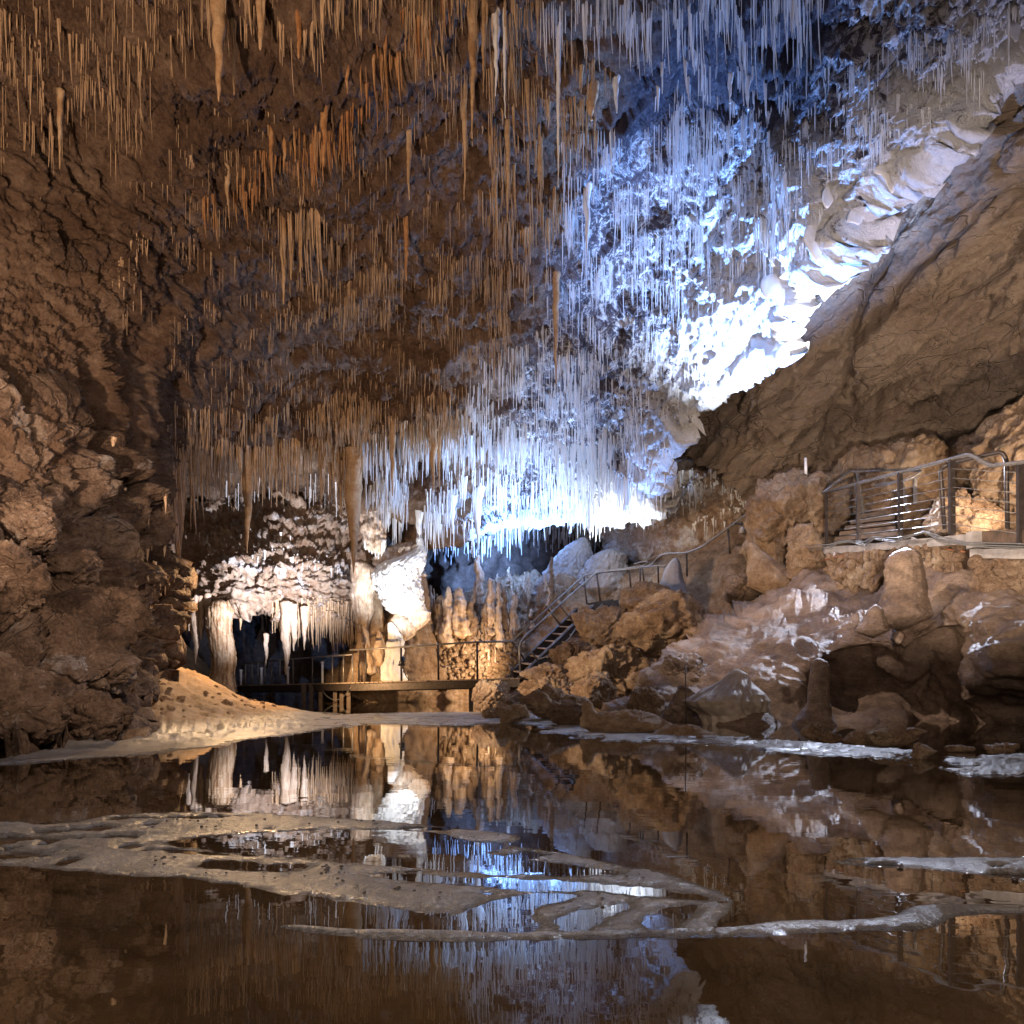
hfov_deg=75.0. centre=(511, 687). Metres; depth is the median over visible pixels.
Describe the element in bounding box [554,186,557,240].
soda straw
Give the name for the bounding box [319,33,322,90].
soda straw
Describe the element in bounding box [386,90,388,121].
soda straw
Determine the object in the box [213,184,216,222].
soda straw
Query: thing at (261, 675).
bollard light
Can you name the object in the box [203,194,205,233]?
soda straw
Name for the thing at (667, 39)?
soda straw
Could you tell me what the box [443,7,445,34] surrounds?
soda straw
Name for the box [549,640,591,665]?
boulder
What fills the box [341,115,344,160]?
soda straw
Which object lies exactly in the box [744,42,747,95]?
soda straw
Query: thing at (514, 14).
soda straw
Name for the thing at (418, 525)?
stalactite
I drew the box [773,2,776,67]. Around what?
soda straw
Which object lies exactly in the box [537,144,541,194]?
soda straw
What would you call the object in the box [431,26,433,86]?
soda straw
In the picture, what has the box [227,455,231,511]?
soda straw
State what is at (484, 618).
stalagmite
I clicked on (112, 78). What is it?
soda straw
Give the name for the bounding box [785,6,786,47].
soda straw
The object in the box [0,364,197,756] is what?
wall
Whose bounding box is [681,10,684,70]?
soda straw
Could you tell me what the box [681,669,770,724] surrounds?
flowstone bell
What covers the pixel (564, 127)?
soda straw
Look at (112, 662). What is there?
boulder
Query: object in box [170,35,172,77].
soda straw
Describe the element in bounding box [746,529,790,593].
flowstone cone
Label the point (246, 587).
chamber wall
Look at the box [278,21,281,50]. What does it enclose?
soda straw
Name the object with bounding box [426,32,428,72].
soda straw
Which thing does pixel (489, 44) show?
soda straw
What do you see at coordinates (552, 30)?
soda straw
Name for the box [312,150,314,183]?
soda straw
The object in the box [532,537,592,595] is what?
flowstone dome
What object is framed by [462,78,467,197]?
stalactite
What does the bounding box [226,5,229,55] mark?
soda straw
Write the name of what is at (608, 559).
flowstone dome
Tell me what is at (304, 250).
soda straw
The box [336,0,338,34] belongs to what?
soda straw
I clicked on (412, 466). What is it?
soda straw
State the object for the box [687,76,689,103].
soda straw
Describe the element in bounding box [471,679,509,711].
boulder
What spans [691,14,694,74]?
soda straw
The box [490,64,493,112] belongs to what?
soda straw
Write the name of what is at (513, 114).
soda straw
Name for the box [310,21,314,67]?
soda straw
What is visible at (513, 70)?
soda straw
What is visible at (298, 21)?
stalactite
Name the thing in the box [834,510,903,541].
walkway steps
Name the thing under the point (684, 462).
back ceiling
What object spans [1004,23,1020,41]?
drapery
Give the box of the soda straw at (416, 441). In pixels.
[415,426,418,457]
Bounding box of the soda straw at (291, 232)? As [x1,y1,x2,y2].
[290,211,293,266]
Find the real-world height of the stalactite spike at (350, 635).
1.044 m
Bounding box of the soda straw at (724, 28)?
[723,0,726,63]
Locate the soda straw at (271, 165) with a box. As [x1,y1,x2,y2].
[270,151,273,194]
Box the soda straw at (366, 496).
[365,478,367,515]
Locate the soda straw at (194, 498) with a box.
[192,461,196,533]
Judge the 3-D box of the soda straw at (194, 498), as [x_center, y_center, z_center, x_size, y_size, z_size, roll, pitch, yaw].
[-6.898,-4.116,14.473,0.115,1.576,0.056,0,0,-23]
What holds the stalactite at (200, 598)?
hanging from the chamber wall at (246, 587)
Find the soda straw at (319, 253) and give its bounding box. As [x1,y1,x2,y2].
[318,237,320,270]
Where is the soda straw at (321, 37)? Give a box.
[320,12,323,62]
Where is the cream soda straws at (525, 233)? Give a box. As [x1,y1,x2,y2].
[181,39,610,636]
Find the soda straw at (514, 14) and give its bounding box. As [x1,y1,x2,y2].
[513,0,516,30]
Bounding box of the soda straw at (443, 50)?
[441,25,445,69]
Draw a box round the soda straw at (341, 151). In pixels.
[341,135,342,168]
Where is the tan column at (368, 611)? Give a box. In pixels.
[347,559,385,682]
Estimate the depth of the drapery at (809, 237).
10.44 m
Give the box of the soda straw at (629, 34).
[628,0,631,61]
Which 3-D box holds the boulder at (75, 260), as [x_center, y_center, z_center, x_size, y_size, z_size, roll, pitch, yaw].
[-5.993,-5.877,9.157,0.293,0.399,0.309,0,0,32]
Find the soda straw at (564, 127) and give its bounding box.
[563,98,566,160]
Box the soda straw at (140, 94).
[139,71,141,118]
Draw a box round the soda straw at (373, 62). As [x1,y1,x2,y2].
[372,54,375,97]
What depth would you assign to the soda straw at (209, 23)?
7.65 m
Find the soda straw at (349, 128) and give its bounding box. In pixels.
[349,112,350,146]
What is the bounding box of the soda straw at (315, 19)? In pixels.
[315,0,317,38]
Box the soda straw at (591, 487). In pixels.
[590,471,592,505]
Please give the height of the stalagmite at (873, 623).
0.453 m
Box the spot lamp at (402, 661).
[398,656,408,680]
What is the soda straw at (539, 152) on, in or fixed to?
hanging from the cave ceiling at (134, 382)
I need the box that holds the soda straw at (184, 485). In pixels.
[183,463,186,502]
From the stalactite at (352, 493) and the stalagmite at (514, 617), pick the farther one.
the stalagmite at (514, 617)
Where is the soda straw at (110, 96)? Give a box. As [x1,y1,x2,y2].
[110,75,112,120]
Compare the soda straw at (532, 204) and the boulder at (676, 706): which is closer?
the boulder at (676, 706)
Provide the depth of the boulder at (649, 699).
9.32 m
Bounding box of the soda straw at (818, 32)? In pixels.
[817,2,820,64]
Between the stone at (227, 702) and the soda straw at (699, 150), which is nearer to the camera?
the stone at (227, 702)
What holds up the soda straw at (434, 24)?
hanging from the cave ceiling at (134, 382)
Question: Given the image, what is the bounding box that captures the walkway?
[821,450,1023,558]
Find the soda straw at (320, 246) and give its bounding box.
[319,214,322,280]
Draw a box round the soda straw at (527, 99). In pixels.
[525,79,530,146]
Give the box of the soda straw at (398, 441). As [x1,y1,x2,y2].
[396,433,399,463]
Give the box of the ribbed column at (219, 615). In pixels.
[204,599,237,692]
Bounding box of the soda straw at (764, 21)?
[764,1,765,42]
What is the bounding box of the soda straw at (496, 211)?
[494,182,498,238]
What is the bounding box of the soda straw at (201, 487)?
[199,459,203,517]
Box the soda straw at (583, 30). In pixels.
[582,4,584,55]
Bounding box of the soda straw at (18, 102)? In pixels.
[17,79,19,125]
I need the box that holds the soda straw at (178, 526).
[176,500,179,547]
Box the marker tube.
[804,458,806,473]
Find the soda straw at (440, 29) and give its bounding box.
[439,7,442,54]
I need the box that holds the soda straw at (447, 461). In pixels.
[446,451,448,473]
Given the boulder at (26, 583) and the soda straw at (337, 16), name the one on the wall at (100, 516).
the boulder at (26, 583)
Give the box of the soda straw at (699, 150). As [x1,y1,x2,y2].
[698,127,700,173]
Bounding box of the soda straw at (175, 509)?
[173,466,177,541]
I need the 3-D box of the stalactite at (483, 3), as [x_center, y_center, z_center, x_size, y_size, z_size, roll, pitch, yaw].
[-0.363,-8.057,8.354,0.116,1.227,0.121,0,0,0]
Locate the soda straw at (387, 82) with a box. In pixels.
[386,62,388,107]
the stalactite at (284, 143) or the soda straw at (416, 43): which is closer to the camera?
the soda straw at (416, 43)
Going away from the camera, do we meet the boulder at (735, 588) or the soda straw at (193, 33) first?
the soda straw at (193, 33)
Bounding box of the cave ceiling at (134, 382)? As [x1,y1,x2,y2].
[0,0,1023,549]
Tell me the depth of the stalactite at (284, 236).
11.27 m
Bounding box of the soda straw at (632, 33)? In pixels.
[631,7,633,57]
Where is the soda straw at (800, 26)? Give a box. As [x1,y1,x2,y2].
[799,0,802,56]
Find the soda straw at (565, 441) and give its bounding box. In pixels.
[563,427,566,462]
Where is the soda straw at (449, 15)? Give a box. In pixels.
[448,0,450,30]
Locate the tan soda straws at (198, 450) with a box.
[0,0,542,654]
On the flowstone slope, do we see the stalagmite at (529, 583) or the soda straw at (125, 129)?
the stalagmite at (529, 583)
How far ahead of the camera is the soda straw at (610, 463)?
17.77 m
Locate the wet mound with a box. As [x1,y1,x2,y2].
[601,537,1023,726]
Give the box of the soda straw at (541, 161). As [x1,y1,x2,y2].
[540,122,542,183]
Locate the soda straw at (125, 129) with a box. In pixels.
[124,109,126,150]
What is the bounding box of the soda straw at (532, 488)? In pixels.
[531,482,534,515]
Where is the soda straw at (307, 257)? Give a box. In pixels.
[305,219,309,285]
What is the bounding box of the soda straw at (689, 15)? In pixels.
[688,3,691,56]
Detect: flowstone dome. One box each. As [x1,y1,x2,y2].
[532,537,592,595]
[577,548,628,594]
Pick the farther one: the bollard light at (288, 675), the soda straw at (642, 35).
the bollard light at (288, 675)
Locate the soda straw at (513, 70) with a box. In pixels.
[511,46,515,103]
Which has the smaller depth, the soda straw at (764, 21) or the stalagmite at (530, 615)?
the soda straw at (764, 21)
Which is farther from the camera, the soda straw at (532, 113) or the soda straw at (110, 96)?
the soda straw at (532, 113)
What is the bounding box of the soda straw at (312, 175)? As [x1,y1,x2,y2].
[312,158,313,191]
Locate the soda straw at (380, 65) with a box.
[379,47,381,86]
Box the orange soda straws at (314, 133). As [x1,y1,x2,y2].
[202,0,450,232]
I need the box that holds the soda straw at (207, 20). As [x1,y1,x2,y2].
[206,0,209,45]
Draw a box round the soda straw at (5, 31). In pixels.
[3,8,7,62]
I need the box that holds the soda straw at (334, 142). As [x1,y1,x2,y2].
[332,122,335,162]
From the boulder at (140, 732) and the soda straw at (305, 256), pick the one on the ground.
the boulder at (140, 732)
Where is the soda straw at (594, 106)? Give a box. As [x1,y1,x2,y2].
[593,89,595,124]
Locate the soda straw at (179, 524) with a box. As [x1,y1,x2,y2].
[179,509,180,538]
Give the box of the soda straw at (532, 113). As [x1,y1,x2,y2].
[531,82,534,147]
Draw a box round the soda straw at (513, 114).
[512,103,515,153]
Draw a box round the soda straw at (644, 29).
[643,0,646,61]
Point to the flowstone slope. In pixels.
(711, 565)
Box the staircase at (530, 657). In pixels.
[511,514,744,679]
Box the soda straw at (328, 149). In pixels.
[327,131,330,177]
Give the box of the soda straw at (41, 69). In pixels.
[40,43,43,101]
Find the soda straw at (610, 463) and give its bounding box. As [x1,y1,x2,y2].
[609,447,611,477]
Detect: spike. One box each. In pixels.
[314,610,317,644]
[327,603,330,641]
[329,611,332,650]
[337,602,340,642]
[347,601,349,633]
[349,622,350,647]
[382,539,385,550]
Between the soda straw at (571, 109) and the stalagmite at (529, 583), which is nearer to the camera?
the soda straw at (571, 109)
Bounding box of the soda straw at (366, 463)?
[365,444,367,483]
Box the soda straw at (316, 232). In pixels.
[315,208,318,262]
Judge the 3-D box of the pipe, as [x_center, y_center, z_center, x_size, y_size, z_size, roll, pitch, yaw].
[6.155,-2.137,10.960,0.232,0.560,3.527,0,0,-6]
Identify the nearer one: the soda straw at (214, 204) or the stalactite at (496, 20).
the stalactite at (496, 20)
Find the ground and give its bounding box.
[0,645,1023,941]
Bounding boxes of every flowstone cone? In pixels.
[660,558,686,591]
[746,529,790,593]
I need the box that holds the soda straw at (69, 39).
[68,34,72,87]
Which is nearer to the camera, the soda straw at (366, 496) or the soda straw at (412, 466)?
the soda straw at (412, 466)
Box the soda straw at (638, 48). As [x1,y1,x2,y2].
[637,24,639,73]
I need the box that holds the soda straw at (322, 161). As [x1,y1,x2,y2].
[321,136,323,182]
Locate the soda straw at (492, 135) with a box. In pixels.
[491,112,494,174]
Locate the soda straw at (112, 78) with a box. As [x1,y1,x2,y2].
[111,53,114,105]
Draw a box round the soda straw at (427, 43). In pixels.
[426,29,428,54]
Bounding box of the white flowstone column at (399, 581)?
[351,535,447,701]
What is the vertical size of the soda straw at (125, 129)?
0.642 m
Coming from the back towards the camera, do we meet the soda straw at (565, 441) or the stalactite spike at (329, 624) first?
the stalactite spike at (329, 624)
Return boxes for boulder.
[0,496,62,556]
[0,539,52,631]
[0,652,71,748]
[41,548,103,584]
[44,579,154,647]
[44,613,141,694]
[47,231,66,264]
[63,240,86,270]
[65,689,134,740]
[86,259,95,271]
[122,727,150,739]
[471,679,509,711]
[482,707,499,718]
[495,704,529,722]
[517,676,573,695]
[518,684,590,718]
[519,662,568,679]
[546,704,581,724]
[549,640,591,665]
[563,644,650,697]
[569,670,616,709]
[571,605,637,648]
[616,588,712,661]
[619,580,669,611]
[623,686,664,717]
[625,671,639,689]
[660,653,708,681]
[663,685,694,717]
[723,574,762,607]
[739,467,835,565]
[785,521,826,579]
[800,722,824,738]
[820,731,842,742]
[825,443,868,536]
[842,730,868,744]
[852,433,969,540]
[865,725,927,746]
[910,742,937,758]
[921,487,1008,536]
[944,745,975,751]
[951,433,972,454]
[958,394,1023,529]
[982,742,1019,753]
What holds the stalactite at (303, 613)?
hanging from the chamber wall at (246, 587)
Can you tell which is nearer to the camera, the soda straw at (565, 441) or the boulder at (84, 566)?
the boulder at (84, 566)
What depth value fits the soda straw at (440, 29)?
8.15 m
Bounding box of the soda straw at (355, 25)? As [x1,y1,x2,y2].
[353,0,356,46]
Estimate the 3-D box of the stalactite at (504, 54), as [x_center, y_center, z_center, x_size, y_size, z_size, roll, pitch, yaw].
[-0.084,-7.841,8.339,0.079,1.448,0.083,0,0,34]
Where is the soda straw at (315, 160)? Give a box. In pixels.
[313,139,317,186]
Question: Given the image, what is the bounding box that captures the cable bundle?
[805,531,1023,550]
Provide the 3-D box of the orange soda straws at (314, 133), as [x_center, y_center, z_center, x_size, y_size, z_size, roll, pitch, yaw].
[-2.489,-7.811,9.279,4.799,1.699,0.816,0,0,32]
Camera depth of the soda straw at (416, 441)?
17.48 m
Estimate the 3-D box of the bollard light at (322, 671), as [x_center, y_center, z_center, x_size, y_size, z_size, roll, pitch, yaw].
[-6.075,-0.441,21.400,0.129,0.786,0.129,0,0,-22]
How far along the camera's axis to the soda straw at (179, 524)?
14.11 m
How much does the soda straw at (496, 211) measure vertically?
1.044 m
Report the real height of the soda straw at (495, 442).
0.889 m
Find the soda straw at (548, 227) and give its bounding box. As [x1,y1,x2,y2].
[547,218,549,255]
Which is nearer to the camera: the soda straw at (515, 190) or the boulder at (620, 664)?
the soda straw at (515, 190)
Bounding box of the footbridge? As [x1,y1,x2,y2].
[236,640,525,703]
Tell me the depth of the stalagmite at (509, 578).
23.60 m
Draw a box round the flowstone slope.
[323,511,758,702]
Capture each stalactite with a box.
[56,87,65,168]
[174,473,185,556]
[191,594,199,663]
[197,595,204,639]
[203,592,211,637]
[210,0,226,101]
[224,163,230,204]
[231,29,236,94]
[242,448,253,552]
[255,0,265,49]
[263,633,268,664]
[267,125,273,159]
[279,213,286,303]
[280,600,291,674]
[282,136,286,168]
[287,217,293,279]
[288,603,298,650]
[293,131,296,161]
[295,9,301,58]
[298,215,302,272]
[300,605,307,649]
[320,103,329,166]
[343,446,362,572]
[345,65,349,93]
[386,416,395,495]
[403,215,408,280]
[406,128,411,199]
[415,510,423,540]
[429,421,437,492]
[437,431,441,488]
[450,495,457,533]
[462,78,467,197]
[467,0,478,138]
[472,484,485,547]
[479,0,486,92]
[492,7,499,95]
[502,7,506,117]
[504,119,510,222]
[552,271,560,382]
[556,21,560,186]
[582,180,592,255]
[586,79,598,120]
[586,511,590,537]
[612,72,619,112]
[727,72,733,103]
[744,74,750,110]
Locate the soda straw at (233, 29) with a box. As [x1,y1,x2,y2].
[232,16,234,49]
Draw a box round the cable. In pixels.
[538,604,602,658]
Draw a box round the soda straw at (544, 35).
[543,3,546,71]
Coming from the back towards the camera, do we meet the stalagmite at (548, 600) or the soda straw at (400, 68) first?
the stalagmite at (548, 600)
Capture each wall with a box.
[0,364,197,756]
[168,489,388,632]
[181,532,644,696]
[593,466,745,566]
[685,82,1023,546]
[823,543,982,592]
[967,554,1023,594]
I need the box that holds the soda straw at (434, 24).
[433,7,435,44]
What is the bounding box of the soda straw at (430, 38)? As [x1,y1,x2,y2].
[428,14,432,61]
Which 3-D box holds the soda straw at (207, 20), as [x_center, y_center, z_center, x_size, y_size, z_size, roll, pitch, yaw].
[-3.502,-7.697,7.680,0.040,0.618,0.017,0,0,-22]
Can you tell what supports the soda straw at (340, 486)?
hanging from the cave ceiling at (134, 382)
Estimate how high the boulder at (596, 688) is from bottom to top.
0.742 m
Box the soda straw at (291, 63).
[291,39,293,92]
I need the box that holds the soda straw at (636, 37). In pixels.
[635,11,637,64]
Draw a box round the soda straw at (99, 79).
[98,61,100,103]
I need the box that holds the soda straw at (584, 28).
[583,4,586,60]
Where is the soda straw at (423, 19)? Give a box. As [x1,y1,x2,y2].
[423,0,425,43]
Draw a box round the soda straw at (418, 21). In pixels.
[416,15,420,63]
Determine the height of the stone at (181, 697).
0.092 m
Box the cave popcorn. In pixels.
[439,628,556,688]
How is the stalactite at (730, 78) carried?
hanging from the cave ceiling at (134, 382)
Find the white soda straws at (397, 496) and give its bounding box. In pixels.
[199,0,1019,585]
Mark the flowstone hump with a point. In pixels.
(592, 720)
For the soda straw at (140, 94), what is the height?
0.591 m
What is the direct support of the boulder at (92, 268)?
attached to the cave ceiling at (134, 382)
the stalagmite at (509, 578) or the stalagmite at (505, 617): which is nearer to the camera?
the stalagmite at (505, 617)
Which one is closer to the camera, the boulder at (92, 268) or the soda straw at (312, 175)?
the boulder at (92, 268)
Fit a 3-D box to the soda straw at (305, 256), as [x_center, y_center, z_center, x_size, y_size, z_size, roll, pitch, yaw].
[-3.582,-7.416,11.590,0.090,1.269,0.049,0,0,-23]
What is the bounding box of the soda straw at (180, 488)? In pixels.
[178,457,183,522]
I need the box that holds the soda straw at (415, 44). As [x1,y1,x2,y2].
[414,17,417,75]
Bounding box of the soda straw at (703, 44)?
[702,22,704,68]
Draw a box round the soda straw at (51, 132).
[50,108,52,156]
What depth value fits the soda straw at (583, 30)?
8.20 m
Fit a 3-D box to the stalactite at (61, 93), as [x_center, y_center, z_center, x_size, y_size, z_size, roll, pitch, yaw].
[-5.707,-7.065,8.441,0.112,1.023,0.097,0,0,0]
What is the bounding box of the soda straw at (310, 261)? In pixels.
[309,228,313,300]
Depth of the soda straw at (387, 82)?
8.83 m
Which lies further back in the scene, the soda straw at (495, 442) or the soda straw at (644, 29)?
the soda straw at (495, 442)
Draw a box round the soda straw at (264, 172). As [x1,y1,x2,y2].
[263,150,266,199]
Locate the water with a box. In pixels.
[0,697,1023,1023]
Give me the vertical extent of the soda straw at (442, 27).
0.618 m
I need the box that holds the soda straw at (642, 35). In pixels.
[641,12,644,70]
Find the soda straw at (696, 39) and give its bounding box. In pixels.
[696,18,698,71]
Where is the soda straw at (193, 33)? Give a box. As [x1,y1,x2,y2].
[192,9,194,57]
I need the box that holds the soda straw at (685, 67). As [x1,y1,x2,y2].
[683,58,686,90]
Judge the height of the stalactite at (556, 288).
2.206 m
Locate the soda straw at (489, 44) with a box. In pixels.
[488,17,491,77]
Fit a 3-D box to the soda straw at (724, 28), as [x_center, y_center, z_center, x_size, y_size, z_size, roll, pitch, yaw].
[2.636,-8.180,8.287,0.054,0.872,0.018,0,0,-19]
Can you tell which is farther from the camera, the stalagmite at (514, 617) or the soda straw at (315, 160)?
the stalagmite at (514, 617)
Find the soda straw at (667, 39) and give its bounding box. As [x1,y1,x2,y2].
[666,10,669,73]
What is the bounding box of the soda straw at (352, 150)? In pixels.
[351,127,354,179]
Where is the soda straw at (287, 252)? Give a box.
[286,232,290,297]
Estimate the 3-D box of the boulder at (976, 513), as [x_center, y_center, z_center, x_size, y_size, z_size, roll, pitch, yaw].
[8.007,-2.988,11.778,1.481,1.098,1.147,0,0,0]
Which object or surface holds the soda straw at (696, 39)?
hanging from the cave ceiling at (134, 382)
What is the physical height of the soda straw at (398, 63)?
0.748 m
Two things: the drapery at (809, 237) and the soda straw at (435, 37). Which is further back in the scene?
the drapery at (809, 237)
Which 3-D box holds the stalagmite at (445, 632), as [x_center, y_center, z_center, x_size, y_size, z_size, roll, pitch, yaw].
[-2.133,-2.279,21.668,0.600,2.021,0.515,0,0,0]
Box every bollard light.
[239,669,242,684]
[260,667,262,684]
[287,666,289,683]
[321,661,323,684]
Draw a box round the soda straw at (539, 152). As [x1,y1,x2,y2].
[538,124,541,181]
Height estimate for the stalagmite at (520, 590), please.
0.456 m
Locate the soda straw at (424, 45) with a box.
[423,30,425,60]
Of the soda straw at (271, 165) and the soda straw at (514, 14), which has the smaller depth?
the soda straw at (514, 14)
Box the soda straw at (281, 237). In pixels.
[280,213,282,262]
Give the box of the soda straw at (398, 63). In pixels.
[396,52,400,102]
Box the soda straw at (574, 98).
[573,92,576,130]
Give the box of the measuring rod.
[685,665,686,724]
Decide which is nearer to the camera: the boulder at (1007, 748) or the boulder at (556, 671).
the boulder at (1007, 748)
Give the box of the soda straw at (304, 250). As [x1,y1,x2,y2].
[303,233,306,274]
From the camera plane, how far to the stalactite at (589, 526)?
19.75 m
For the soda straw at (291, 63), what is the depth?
8.03 m
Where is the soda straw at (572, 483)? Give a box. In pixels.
[571,467,573,497]
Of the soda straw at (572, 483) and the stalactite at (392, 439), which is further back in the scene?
the soda straw at (572, 483)
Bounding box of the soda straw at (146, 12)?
[145,0,147,28]
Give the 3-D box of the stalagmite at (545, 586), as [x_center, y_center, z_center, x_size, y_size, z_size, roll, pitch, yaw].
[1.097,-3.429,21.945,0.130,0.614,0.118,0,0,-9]
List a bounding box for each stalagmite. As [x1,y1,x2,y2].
[429,585,433,611]
[430,605,435,627]
[433,595,443,635]
[437,586,454,647]
[451,587,471,639]
[465,599,480,644]
[471,555,484,605]
[475,594,479,615]
[479,578,495,635]
[480,602,488,638]
[480,634,484,649]
[484,626,488,649]
[490,646,494,666]
[494,581,504,648]
[501,586,509,630]
[506,567,512,587]
[508,594,521,636]
[510,629,513,646]
[516,598,520,610]
[519,584,522,596]
[520,590,527,612]
[522,572,525,590]
[522,626,529,638]
[525,572,531,598]
[526,587,530,606]
[528,609,533,617]
[536,585,541,607]
[543,574,547,591]
[545,587,550,606]
[547,557,554,593]
[549,590,553,607]
[554,588,557,604]
[571,578,575,590]
[791,658,837,725]
[854,605,889,637]
[878,547,933,630]
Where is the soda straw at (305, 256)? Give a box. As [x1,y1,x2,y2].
[304,232,307,289]
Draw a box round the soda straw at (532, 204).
[530,183,533,232]
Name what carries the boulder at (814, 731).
on the ground
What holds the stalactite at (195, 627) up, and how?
hanging from the chamber wall at (246, 587)
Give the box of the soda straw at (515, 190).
[514,167,516,213]
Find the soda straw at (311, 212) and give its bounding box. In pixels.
[310,208,314,255]
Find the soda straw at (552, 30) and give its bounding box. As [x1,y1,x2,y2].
[551,2,554,58]
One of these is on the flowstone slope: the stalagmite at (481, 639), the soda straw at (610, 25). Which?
the stalagmite at (481, 639)
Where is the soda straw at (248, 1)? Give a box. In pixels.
[247,0,251,30]
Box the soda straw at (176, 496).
[175,456,178,520]
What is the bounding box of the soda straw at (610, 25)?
[609,0,612,53]
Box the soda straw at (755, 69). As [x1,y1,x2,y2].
[755,49,757,99]
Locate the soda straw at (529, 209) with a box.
[529,185,531,237]
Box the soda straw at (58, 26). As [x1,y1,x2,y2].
[57,18,60,58]
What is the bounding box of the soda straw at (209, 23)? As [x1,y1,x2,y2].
[207,0,210,47]
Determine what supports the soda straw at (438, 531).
hanging from the cave ceiling at (134, 382)
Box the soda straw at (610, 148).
[609,127,612,177]
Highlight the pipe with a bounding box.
[820,548,965,561]
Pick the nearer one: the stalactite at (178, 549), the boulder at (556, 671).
the stalactite at (178, 549)
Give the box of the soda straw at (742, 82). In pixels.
[741,63,743,104]
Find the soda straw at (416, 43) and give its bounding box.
[413,30,417,57]
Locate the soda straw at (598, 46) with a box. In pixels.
[597,25,599,68]
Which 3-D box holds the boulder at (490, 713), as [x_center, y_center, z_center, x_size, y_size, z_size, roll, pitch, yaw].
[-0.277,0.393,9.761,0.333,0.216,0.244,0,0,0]
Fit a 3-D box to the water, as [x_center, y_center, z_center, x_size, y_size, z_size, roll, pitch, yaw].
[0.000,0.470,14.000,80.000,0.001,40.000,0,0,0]
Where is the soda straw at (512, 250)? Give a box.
[511,231,513,274]
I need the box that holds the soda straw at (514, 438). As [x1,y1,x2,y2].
[513,423,515,456]
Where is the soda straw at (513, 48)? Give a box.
[512,28,514,69]
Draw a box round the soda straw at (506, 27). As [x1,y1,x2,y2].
[504,4,507,47]
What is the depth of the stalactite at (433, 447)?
16.99 m
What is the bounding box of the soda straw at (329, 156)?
[327,144,330,174]
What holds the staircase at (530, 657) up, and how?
on the flowstone slope
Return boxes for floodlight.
[734,521,744,533]
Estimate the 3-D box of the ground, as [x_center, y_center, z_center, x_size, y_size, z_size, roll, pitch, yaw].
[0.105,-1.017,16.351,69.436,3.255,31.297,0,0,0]
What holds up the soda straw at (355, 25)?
hanging from the cave ceiling at (134, 382)
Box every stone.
[159,695,171,701]
[177,695,185,700]
[221,699,232,705]
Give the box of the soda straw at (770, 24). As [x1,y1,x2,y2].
[769,0,772,50]
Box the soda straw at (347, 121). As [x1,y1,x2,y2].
[345,111,349,161]
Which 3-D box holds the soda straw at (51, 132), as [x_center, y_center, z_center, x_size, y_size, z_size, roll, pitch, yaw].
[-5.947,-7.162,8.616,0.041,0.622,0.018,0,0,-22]
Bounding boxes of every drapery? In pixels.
[760,273,784,312]
[766,357,776,373]
[774,341,789,366]
[803,225,821,261]
[822,186,833,208]
[823,242,834,248]
[847,209,863,224]
[862,172,869,183]
[874,165,894,193]
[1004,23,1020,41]
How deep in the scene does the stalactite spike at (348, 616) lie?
22.31 m
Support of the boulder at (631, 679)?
on the wet mound
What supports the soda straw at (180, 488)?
hanging from the cave ceiling at (134, 382)
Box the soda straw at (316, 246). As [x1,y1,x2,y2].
[315,217,319,280]
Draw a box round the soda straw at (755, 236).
[754,212,756,261]
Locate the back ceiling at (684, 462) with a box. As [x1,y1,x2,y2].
[185,445,705,552]
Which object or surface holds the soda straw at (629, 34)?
hanging from the cave ceiling at (134, 382)
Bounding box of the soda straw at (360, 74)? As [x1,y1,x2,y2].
[359,64,361,97]
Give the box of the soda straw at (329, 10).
[327,0,330,24]
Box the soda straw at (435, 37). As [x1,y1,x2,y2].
[431,9,437,64]
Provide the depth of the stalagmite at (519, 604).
22.59 m
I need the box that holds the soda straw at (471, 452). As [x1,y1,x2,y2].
[471,436,472,473]
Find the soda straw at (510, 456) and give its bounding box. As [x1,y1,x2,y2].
[509,441,512,476]
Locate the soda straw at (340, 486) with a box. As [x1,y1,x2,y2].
[339,476,342,515]
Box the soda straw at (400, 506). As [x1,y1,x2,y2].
[398,496,400,517]
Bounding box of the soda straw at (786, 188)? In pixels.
[785,173,787,212]
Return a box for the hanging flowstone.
[359,506,387,554]
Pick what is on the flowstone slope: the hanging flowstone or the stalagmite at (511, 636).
the stalagmite at (511, 636)
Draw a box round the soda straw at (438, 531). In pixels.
[437,516,439,548]
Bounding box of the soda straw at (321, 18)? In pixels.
[320,0,324,44]
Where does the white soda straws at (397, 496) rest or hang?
hanging from the cave ceiling at (134, 382)
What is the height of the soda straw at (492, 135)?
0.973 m
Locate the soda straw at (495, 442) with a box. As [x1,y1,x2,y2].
[494,441,496,473]
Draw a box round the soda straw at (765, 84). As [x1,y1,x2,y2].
[763,81,767,123]
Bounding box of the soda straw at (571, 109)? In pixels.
[571,96,572,123]
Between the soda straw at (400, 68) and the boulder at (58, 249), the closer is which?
the soda straw at (400, 68)
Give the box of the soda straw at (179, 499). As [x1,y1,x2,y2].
[178,465,181,528]
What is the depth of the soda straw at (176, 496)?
13.46 m
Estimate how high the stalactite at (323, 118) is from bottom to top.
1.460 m
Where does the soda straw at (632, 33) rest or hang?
hanging from the cave ceiling at (134, 382)
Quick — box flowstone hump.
[579,700,719,736]
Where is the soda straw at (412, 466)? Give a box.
[411,449,412,479]
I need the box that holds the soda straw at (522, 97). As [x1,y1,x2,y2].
[521,74,524,130]
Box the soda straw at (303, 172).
[302,151,304,193]
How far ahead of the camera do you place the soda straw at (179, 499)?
13.67 m
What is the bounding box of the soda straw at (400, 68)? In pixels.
[399,49,402,91]
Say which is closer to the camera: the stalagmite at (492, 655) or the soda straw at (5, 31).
the soda straw at (5, 31)
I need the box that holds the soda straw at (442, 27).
[441,16,443,45]

